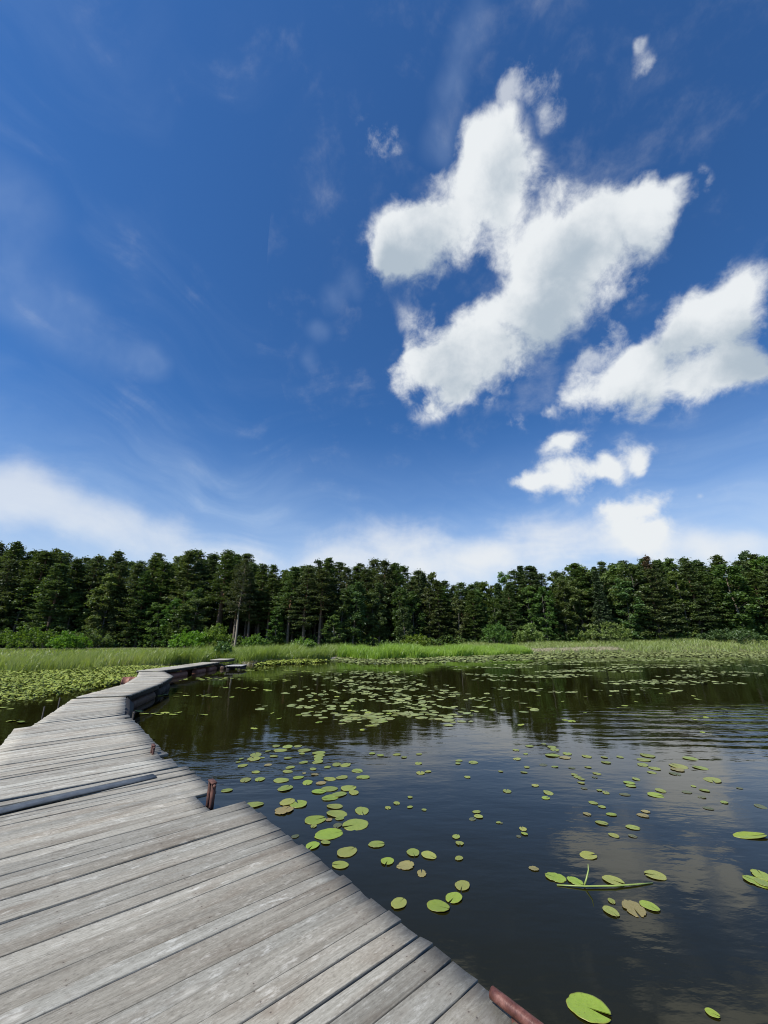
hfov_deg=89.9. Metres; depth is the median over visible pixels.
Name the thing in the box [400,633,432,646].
bush
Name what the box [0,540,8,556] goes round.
pine tree
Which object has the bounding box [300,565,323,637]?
pine tree
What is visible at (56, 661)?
reeds
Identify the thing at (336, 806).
lily pad
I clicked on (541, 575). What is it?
pine tree
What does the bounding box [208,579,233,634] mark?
pine tree
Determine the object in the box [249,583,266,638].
spruce tree
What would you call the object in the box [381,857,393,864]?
lily pad
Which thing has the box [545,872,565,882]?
lily pad
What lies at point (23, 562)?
pine tree
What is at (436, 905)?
lily pad
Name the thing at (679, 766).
lily pad
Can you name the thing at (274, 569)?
pine tree
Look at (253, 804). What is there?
lily pad
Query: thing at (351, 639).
undergrowth
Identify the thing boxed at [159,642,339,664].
reeds
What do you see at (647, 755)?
lily pad
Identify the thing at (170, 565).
pine tree
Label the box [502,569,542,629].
pine tree
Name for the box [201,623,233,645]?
bush
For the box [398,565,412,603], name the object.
pine tree
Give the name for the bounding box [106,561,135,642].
broadleaf tree
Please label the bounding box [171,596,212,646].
broadleaf tree
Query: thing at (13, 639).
bush
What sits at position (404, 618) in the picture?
birch tree
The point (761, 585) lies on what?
pine tree
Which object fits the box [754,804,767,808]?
lily pad
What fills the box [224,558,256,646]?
pine tree
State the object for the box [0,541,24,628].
pine tree
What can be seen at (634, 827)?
lily pad
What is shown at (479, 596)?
tree
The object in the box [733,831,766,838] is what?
lily pad
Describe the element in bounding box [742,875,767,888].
lily pad
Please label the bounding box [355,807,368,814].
lily pad
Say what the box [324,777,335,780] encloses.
lily pad
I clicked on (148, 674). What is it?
dock section
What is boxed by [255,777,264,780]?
lily pad
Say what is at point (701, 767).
lily pad
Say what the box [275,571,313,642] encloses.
pine tree
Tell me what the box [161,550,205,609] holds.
pine tree
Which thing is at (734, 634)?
bush
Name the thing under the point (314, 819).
lily pad
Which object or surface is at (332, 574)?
pine tree
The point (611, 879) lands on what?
lily pad
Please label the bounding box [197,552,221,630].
pine tree
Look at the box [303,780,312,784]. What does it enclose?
lily pad
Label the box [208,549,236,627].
pine tree
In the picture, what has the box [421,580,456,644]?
pine tree
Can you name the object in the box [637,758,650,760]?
lily pad
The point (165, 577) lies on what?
pine tree
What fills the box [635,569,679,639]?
pine tree
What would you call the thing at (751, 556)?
pine tree
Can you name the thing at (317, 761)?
lily pad
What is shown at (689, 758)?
lily pad
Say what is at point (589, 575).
broadleaf tree
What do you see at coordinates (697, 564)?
pine tree
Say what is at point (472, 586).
broadleaf tree
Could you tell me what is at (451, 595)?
spruce tree
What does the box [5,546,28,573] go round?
pine tree
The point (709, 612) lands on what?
broadleaf tree
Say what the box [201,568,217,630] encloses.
pine tree
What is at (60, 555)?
pine tree
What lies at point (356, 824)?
lily pad
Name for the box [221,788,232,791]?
lily pad
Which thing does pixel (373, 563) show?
pine tree
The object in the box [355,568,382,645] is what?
pine tree
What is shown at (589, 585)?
pine tree
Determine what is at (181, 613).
birch tree
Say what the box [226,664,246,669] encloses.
dock section
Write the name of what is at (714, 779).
lily pad
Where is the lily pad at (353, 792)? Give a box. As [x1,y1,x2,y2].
[349,790,358,794]
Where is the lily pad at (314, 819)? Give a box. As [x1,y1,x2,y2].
[305,815,325,824]
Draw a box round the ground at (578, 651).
[0,638,767,674]
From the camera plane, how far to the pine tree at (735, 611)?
78.79 m
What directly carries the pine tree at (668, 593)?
on the ground at (578, 651)
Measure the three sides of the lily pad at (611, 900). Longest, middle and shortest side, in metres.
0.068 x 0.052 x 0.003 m
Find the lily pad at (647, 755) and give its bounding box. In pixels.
[640,753,654,757]
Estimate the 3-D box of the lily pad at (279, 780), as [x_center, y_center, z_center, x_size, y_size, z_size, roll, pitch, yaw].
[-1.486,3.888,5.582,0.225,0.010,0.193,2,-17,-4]
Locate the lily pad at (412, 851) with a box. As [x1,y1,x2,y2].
[407,848,418,855]
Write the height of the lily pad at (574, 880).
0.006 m
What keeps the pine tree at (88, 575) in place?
on the ground at (578, 651)
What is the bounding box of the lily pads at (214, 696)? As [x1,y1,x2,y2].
[135,669,306,714]
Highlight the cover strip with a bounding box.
[0,774,156,813]
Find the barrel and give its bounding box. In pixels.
[120,677,134,684]
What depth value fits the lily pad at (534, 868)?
3.44 m
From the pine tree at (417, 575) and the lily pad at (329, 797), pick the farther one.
the pine tree at (417, 575)
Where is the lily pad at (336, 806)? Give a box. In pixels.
[327,804,342,808]
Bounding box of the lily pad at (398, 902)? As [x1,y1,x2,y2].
[391,897,406,908]
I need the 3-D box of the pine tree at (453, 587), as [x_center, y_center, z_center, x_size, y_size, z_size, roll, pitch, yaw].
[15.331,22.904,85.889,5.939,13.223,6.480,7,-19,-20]
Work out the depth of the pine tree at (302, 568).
83.65 m
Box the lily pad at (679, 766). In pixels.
[669,763,687,768]
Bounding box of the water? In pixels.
[0,653,767,1023]
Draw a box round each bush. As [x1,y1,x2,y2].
[0,624,62,649]
[45,630,92,649]
[56,627,115,648]
[168,628,215,647]
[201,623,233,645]
[213,641,234,654]
[240,633,270,647]
[291,636,316,648]
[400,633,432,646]
[480,621,512,643]
[513,623,543,643]
[577,621,633,641]
[696,628,767,643]
[750,621,767,635]
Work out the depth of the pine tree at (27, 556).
83.42 m
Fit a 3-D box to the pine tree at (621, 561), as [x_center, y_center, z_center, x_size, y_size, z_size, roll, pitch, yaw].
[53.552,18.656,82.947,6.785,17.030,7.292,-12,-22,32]
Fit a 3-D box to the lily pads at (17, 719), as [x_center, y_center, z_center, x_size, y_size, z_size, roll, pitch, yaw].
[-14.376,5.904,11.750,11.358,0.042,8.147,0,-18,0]
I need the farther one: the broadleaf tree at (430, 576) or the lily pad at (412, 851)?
the broadleaf tree at (430, 576)
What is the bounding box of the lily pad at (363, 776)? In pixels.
[357,775,369,778]
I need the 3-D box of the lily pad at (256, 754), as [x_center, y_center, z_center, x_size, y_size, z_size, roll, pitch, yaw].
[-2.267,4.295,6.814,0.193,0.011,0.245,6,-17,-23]
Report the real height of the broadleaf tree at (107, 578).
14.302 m
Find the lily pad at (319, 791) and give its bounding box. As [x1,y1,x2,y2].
[312,789,325,793]
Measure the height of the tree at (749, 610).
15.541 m
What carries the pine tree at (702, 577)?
on the ground at (578, 651)
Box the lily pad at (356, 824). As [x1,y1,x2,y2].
[342,819,368,830]
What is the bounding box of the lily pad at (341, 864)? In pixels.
[332,861,348,868]
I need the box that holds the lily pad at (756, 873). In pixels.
[750,869,767,880]
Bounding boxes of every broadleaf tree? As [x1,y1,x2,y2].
[0,579,35,646]
[0,589,17,641]
[16,577,59,647]
[49,592,87,639]
[77,573,119,647]
[85,585,124,647]
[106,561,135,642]
[139,602,170,647]
[157,598,183,647]
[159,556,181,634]
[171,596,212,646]
[178,587,205,645]
[265,606,286,646]
[320,615,345,645]
[324,588,358,643]
[359,588,388,645]
[404,591,426,637]
[417,587,439,644]
[426,572,441,638]
[430,586,453,643]
[449,597,469,643]
[464,581,493,638]
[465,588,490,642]
[475,581,496,639]
[484,585,504,620]
[485,597,506,638]
[491,571,521,635]
[512,585,546,638]
[527,586,562,639]
[546,571,579,632]
[550,570,579,636]
[551,579,581,640]
[554,565,595,629]
[558,579,595,639]
[578,566,619,630]
[602,562,644,625]
[604,564,637,638]
[611,578,649,638]
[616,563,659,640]
[663,557,695,637]
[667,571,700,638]
[689,578,727,632]
[738,550,760,569]
[744,555,767,587]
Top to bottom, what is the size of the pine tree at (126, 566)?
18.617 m
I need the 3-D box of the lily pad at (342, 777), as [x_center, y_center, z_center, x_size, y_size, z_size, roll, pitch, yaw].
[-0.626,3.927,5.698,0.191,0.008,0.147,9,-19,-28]
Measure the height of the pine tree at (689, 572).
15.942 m
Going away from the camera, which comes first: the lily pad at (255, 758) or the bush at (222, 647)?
the lily pad at (255, 758)
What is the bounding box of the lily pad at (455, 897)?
[446,892,461,902]
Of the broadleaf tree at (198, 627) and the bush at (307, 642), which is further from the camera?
the broadleaf tree at (198, 627)
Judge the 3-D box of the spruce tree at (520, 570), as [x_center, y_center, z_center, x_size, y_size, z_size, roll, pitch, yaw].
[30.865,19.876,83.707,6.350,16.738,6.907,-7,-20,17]
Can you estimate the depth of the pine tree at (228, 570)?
76.94 m
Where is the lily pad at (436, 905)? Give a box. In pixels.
[427,899,449,911]
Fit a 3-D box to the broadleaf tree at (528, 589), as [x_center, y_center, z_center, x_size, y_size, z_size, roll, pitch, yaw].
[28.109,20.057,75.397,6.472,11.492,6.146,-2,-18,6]
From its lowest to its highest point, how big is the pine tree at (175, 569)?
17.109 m
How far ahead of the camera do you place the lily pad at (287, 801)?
4.85 m
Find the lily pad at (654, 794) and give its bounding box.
[647,792,663,797]
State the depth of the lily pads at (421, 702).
13.49 m
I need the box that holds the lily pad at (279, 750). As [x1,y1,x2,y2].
[274,749,286,751]
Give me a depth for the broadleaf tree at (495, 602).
76.15 m
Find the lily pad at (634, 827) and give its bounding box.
[625,825,639,829]
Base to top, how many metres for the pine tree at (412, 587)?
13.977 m
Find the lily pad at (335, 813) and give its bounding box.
[327,810,346,816]
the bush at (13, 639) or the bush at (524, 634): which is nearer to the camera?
the bush at (13, 639)
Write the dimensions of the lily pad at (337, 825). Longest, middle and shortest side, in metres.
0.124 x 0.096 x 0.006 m
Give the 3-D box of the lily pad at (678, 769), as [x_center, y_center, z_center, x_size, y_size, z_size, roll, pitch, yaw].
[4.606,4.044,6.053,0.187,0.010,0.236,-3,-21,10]
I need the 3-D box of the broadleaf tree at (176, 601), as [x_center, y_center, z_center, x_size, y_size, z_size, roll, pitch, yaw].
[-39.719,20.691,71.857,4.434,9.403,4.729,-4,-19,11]
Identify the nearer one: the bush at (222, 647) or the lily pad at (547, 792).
the lily pad at (547, 792)
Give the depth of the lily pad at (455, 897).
3.05 m
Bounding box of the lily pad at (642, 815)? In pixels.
[636,813,647,816]
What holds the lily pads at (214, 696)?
on the water
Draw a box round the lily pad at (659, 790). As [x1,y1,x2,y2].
[655,788,665,792]
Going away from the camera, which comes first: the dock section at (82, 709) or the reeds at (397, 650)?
the dock section at (82, 709)
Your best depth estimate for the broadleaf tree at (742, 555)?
91.61 m
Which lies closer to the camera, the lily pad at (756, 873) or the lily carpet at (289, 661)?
the lily pad at (756, 873)
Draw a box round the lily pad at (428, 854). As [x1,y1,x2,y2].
[421,851,436,858]
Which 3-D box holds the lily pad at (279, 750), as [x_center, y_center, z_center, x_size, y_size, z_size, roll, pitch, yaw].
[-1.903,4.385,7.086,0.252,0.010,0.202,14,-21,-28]
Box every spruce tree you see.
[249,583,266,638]
[415,572,435,639]
[448,589,460,641]
[493,583,508,642]
[515,565,537,638]
[532,567,557,637]
[588,570,620,640]
[592,572,613,632]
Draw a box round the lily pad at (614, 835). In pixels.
[608,833,618,837]
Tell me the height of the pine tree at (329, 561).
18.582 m
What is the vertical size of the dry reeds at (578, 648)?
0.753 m
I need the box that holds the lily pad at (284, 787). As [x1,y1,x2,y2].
[277,785,292,790]
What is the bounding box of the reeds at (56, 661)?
[0,645,239,673]
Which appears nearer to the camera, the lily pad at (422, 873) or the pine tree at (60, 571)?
the lily pad at (422, 873)
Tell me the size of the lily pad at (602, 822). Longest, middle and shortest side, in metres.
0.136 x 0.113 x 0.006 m
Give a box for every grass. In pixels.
[460,635,767,653]
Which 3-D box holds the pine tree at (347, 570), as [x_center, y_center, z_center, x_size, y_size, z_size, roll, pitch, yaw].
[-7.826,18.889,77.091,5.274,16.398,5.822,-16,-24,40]
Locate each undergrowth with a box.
[0,628,764,646]
[0,628,767,647]
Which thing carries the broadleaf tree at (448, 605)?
on the ground at (578, 651)
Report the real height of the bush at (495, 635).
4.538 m
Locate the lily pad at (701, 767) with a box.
[692,765,708,769]
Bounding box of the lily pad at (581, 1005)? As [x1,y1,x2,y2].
[566,992,610,1023]
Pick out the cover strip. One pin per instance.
(30, 803)
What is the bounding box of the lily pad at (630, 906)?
[622,899,646,917]
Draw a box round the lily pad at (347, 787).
[341,785,356,790]
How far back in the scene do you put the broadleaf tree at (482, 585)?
83.12 m
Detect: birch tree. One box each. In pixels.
[162,605,192,647]
[340,580,368,646]
[364,581,391,643]
[390,587,413,643]
[396,606,413,643]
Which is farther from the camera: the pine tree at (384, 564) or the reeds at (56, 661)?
the pine tree at (384, 564)
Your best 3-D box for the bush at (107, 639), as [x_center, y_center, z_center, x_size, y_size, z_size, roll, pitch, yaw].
[-46.494,19.913,60.459,7.611,3.688,8.658,10,-21,-29]
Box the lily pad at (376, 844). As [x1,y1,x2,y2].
[368,841,384,846]
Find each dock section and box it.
[0,712,177,801]
[0,766,543,1023]
[33,696,133,725]
[76,683,160,707]
[125,676,172,695]
[136,666,195,677]
[137,672,171,676]
[178,662,219,673]
[210,659,234,668]
[226,664,246,669]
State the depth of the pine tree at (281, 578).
80.22 m
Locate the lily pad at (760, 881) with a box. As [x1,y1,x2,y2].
[754,877,767,886]
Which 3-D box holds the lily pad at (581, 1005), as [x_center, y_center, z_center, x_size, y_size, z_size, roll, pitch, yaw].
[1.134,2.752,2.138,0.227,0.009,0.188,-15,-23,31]
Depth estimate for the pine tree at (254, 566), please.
81.58 m
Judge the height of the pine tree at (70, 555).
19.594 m
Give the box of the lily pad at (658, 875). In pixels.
[644,870,666,879]
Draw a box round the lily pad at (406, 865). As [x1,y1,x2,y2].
[396,860,413,869]
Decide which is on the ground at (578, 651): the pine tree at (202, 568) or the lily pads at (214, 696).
the pine tree at (202, 568)
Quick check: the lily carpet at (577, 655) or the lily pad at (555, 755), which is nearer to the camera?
the lily pad at (555, 755)
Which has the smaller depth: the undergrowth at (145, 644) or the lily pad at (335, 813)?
the lily pad at (335, 813)
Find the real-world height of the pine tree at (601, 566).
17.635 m
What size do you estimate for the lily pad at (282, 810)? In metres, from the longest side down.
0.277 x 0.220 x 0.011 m
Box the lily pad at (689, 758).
[682,756,698,759]
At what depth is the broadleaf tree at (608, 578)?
78.82 m
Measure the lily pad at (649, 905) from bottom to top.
0.006 m
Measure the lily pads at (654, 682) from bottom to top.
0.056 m
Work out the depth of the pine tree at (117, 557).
80.47 m
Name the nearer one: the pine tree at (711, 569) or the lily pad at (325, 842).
the lily pad at (325, 842)
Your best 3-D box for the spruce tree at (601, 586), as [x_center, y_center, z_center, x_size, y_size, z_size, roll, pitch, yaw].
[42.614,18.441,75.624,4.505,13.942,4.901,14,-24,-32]
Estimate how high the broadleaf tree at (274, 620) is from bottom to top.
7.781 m
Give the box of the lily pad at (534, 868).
[529,866,538,870]
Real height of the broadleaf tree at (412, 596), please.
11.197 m
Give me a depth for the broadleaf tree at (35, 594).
70.78 m
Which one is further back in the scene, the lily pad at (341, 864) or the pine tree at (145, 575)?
the pine tree at (145, 575)
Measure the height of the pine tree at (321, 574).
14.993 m
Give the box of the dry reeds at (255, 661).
[242,657,306,664]
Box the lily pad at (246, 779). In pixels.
[240,777,250,781]
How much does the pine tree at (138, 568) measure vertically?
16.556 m
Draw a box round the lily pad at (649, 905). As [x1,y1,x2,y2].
[639,900,659,910]
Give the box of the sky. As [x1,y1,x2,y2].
[0,0,767,594]
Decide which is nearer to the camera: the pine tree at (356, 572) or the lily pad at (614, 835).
the lily pad at (614, 835)
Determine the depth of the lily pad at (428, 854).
3.65 m
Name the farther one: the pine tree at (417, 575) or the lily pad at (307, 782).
the pine tree at (417, 575)
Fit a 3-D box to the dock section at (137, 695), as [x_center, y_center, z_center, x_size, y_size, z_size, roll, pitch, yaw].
[-8.088,5.825,11.999,1.298,0.585,3.246,4,-19,-13]
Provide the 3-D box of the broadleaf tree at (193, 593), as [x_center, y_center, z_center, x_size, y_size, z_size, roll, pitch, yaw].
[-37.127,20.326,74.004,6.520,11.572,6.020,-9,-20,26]
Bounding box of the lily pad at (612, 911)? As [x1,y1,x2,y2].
[602,905,619,916]
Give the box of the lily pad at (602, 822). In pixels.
[595,820,607,824]
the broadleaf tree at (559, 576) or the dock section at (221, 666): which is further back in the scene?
the broadleaf tree at (559, 576)
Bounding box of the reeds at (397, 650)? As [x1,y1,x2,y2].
[334,641,532,658]
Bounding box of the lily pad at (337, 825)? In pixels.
[333,823,341,827]
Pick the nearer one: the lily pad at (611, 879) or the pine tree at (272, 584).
the lily pad at (611, 879)
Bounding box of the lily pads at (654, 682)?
[452,657,763,694]
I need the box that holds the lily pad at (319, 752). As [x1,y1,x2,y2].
[312,751,325,753]
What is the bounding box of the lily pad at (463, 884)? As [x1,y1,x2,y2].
[455,880,469,890]
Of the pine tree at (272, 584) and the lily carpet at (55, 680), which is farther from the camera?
the pine tree at (272, 584)
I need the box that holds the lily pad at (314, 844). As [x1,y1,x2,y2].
[306,841,319,849]
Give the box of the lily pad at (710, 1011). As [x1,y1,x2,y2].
[705,1007,719,1017]
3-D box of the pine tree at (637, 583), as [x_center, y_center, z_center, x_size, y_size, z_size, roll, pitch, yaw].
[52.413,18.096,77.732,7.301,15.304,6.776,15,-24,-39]
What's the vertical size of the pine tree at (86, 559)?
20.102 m
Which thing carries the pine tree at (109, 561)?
on the ground at (578, 651)
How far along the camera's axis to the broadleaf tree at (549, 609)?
73.39 m
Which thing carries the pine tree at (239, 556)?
on the ground at (578, 651)
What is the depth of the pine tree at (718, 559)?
87.53 m
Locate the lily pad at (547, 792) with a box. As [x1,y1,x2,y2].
[543,790,553,794]
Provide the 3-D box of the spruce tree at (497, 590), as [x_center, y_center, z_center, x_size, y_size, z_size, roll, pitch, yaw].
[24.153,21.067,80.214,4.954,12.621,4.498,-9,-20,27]
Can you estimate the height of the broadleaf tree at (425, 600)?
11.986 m
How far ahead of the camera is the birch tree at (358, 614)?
73.26 m
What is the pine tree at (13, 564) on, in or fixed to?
on the ground at (578, 651)
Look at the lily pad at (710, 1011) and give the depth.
2.11 m
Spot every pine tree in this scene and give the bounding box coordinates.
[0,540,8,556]
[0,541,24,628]
[0,559,24,633]
[1,560,36,646]
[3,552,57,647]
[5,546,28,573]
[8,549,50,621]
[10,548,64,631]
[11,555,35,627]
[14,563,82,647]
[15,549,37,633]
[25,552,72,643]
[43,558,94,632]
[44,551,81,620]
[58,554,106,625]
[70,558,99,631]
[75,555,89,577]
[85,549,126,612]
[87,558,118,612]
[91,564,128,646]
[99,559,131,594]
[102,563,153,646]
[117,570,157,647]
[121,560,146,646]
[134,552,167,645]
[134,556,162,645]
[142,561,175,646]
[144,566,184,645]
[149,564,173,646]
[160,564,183,645]
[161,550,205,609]
[168,548,209,646]
[174,559,215,632]
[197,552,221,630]
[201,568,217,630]
[204,553,236,644]
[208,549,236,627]
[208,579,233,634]
[212,613,253,644]
[217,554,241,633]
[220,564,248,645]
[223,553,256,645]
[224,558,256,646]
[231,563,261,638]
[239,568,260,636]
[239,573,260,640]
[242,563,272,635]
[242,573,269,634]
[252,573,279,629]
[253,577,286,639]
[255,564,280,638]
[260,569,295,640]
[269,566,304,646]
[272,571,291,632]
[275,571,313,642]
[285,566,327,639]
[298,564,308,631]
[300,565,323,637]
[304,569,340,644]
[305,588,327,638]
[307,558,332,645]
[312,557,337,646]
[326,565,339,642]
[328,562,353,644]
[333,566,356,637]
[348,566,366,644]
[350,562,369,644]
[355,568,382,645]
[365,569,387,626]
[366,557,382,588]
[371,559,400,640]
[382,565,401,641]
[386,562,412,643]
[391,579,428,628]
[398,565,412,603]
[408,568,427,613]
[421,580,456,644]
[440,579,451,642]
[446,584,460,622]
[450,582,468,633]
[458,590,485,642]
[500,582,525,640]
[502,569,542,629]
[515,565,547,622]
[535,573,556,637]
[564,563,593,640]
[568,572,595,637]
[597,560,608,600]
[603,571,634,615]
[618,560,644,614]
[629,564,660,637]
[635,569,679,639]
[637,558,649,570]
[641,554,662,635]
[649,564,690,637]
[652,560,689,624]
[657,567,678,637]
[675,556,700,633]
[675,560,725,637]
[689,571,733,631]
[692,561,717,621]
[705,566,733,613]
[707,554,736,599]
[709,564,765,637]
[709,573,746,632]
[728,571,765,628]
[729,560,767,631]
[740,571,767,631]
[745,553,766,587]
[748,569,767,624]
[759,565,767,614]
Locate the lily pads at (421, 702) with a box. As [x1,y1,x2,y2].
[255,670,538,712]
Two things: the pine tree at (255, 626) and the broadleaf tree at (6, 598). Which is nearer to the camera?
the broadleaf tree at (6, 598)
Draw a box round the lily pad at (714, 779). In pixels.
[703,777,720,782]
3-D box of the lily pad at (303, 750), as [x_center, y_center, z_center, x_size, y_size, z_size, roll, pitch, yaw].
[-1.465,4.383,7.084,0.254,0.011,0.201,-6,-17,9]
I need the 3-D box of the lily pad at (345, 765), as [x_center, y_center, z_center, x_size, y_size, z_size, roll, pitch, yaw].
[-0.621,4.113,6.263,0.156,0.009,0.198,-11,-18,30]
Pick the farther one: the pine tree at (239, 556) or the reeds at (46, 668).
the pine tree at (239, 556)
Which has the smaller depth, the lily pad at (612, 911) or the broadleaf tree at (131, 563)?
the lily pad at (612, 911)
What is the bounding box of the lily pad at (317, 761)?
[312,760,322,763]
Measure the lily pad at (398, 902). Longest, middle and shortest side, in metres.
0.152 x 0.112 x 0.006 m
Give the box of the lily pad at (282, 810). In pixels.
[275,806,293,813]
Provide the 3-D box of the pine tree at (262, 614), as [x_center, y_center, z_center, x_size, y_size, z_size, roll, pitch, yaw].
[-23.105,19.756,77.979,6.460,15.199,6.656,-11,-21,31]
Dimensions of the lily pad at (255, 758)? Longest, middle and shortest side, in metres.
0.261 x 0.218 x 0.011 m
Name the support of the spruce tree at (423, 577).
on the ground at (578, 651)
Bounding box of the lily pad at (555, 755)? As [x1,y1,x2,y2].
[545,754,559,756]
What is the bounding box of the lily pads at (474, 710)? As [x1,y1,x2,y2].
[251,693,708,732]
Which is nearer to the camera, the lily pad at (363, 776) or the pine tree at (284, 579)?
the lily pad at (363, 776)
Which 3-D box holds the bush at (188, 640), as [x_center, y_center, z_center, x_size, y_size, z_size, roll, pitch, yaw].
[-29.251,19.403,58.854,6.619,3.676,7.137,11,-21,-30]
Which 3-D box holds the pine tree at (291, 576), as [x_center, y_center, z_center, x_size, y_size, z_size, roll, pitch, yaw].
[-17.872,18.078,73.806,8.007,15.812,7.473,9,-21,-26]
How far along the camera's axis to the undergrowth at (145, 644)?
72.25 m
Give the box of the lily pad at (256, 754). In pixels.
[250,752,261,756]
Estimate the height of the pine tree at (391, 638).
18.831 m
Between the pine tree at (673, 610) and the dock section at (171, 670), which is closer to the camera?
the dock section at (171, 670)
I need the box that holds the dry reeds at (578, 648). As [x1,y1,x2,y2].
[532,646,622,651]
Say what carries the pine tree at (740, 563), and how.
on the ground at (578, 651)
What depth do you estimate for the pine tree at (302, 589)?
72.39 m
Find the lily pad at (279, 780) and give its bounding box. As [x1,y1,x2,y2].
[273,778,288,782]
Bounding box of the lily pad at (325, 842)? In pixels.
[321,840,330,843]
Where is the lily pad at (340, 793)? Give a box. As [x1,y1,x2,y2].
[333,791,346,796]
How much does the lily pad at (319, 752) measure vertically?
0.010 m
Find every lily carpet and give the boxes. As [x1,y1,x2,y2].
[0,665,176,701]
[254,658,329,665]
[330,651,767,663]
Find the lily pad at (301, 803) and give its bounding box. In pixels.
[289,800,306,807]
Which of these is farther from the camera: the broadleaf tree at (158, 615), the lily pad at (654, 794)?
the broadleaf tree at (158, 615)
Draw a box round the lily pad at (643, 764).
[637,763,647,766]
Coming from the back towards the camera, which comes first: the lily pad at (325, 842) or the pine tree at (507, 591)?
the pine tree at (507, 591)
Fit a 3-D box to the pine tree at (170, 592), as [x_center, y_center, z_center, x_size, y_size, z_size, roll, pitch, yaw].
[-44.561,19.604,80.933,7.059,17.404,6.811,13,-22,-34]
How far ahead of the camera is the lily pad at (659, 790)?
5.20 m
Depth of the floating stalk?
3.19 m
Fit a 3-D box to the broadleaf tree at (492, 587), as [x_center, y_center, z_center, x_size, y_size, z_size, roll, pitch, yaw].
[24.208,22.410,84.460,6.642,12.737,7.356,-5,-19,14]
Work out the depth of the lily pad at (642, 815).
4.48 m
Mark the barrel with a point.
(124, 680)
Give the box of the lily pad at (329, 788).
[321,786,337,791]
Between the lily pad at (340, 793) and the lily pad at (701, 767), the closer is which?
the lily pad at (340, 793)
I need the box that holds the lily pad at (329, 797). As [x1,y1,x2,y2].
[322,794,337,799]
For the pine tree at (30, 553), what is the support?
on the ground at (578, 651)
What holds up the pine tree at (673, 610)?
on the ground at (578, 651)
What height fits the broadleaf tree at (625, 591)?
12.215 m
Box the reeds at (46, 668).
[0,662,179,673]
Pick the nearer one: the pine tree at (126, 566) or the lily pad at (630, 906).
the lily pad at (630, 906)
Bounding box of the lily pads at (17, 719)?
[0,691,56,722]
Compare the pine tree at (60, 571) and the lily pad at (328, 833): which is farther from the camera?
the pine tree at (60, 571)
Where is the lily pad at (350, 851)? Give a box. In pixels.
[337,846,356,856]
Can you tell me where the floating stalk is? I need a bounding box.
[557,865,652,886]
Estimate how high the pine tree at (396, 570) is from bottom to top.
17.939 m
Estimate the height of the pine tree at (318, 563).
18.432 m
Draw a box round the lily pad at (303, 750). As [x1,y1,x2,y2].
[298,748,310,751]
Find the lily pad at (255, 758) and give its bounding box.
[247,756,260,760]
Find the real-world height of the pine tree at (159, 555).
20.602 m
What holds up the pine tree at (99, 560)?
on the ground at (578, 651)
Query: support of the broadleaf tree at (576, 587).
on the ground at (578, 651)
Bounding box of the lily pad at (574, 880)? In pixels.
[567,876,583,884]
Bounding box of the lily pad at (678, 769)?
[670,767,683,771]
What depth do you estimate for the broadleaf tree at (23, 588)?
70.32 m
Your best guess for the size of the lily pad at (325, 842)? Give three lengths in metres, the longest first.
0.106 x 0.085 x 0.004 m
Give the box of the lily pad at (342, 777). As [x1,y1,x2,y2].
[336,775,347,778]
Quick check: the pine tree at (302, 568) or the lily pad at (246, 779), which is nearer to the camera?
the lily pad at (246, 779)
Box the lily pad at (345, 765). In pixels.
[340,763,350,766]
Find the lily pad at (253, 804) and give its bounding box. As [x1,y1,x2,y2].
[247,802,263,806]
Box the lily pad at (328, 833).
[315,828,342,839]
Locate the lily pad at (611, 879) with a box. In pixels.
[602,875,624,884]
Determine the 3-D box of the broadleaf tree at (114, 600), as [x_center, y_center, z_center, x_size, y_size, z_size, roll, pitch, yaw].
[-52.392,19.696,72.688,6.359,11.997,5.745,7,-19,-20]
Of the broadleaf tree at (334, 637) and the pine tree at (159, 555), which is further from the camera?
the pine tree at (159, 555)
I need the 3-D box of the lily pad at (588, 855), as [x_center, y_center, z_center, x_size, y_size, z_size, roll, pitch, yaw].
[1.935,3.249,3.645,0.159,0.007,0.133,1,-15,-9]
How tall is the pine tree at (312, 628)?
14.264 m
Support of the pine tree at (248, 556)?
on the ground at (578, 651)
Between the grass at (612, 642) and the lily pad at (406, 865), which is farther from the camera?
the grass at (612, 642)
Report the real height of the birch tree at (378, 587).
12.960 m
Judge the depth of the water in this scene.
4.93 m
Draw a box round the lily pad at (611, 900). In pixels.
[608,898,614,903]
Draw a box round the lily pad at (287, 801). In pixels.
[280,798,294,805]
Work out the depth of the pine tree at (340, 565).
83.04 m
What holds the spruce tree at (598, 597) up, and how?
on the ground at (578, 651)
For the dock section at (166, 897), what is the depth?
2.13 m
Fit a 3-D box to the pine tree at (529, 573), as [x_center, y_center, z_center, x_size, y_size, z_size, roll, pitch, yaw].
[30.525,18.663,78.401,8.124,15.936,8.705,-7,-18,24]
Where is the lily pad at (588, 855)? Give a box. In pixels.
[580,851,596,859]
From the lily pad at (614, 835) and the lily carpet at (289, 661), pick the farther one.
the lily carpet at (289, 661)
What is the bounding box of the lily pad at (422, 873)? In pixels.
[417,869,425,876]
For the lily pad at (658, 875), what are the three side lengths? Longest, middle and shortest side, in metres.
0.170 x 0.141 x 0.008 m
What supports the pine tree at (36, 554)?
on the ground at (578, 651)
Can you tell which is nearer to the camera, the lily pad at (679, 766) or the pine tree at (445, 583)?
the lily pad at (679, 766)
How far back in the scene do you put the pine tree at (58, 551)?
80.83 m
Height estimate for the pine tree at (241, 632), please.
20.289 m
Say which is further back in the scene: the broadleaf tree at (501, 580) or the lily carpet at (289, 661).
the broadleaf tree at (501, 580)
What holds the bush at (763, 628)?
on the ground at (578, 651)
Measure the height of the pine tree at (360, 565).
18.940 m

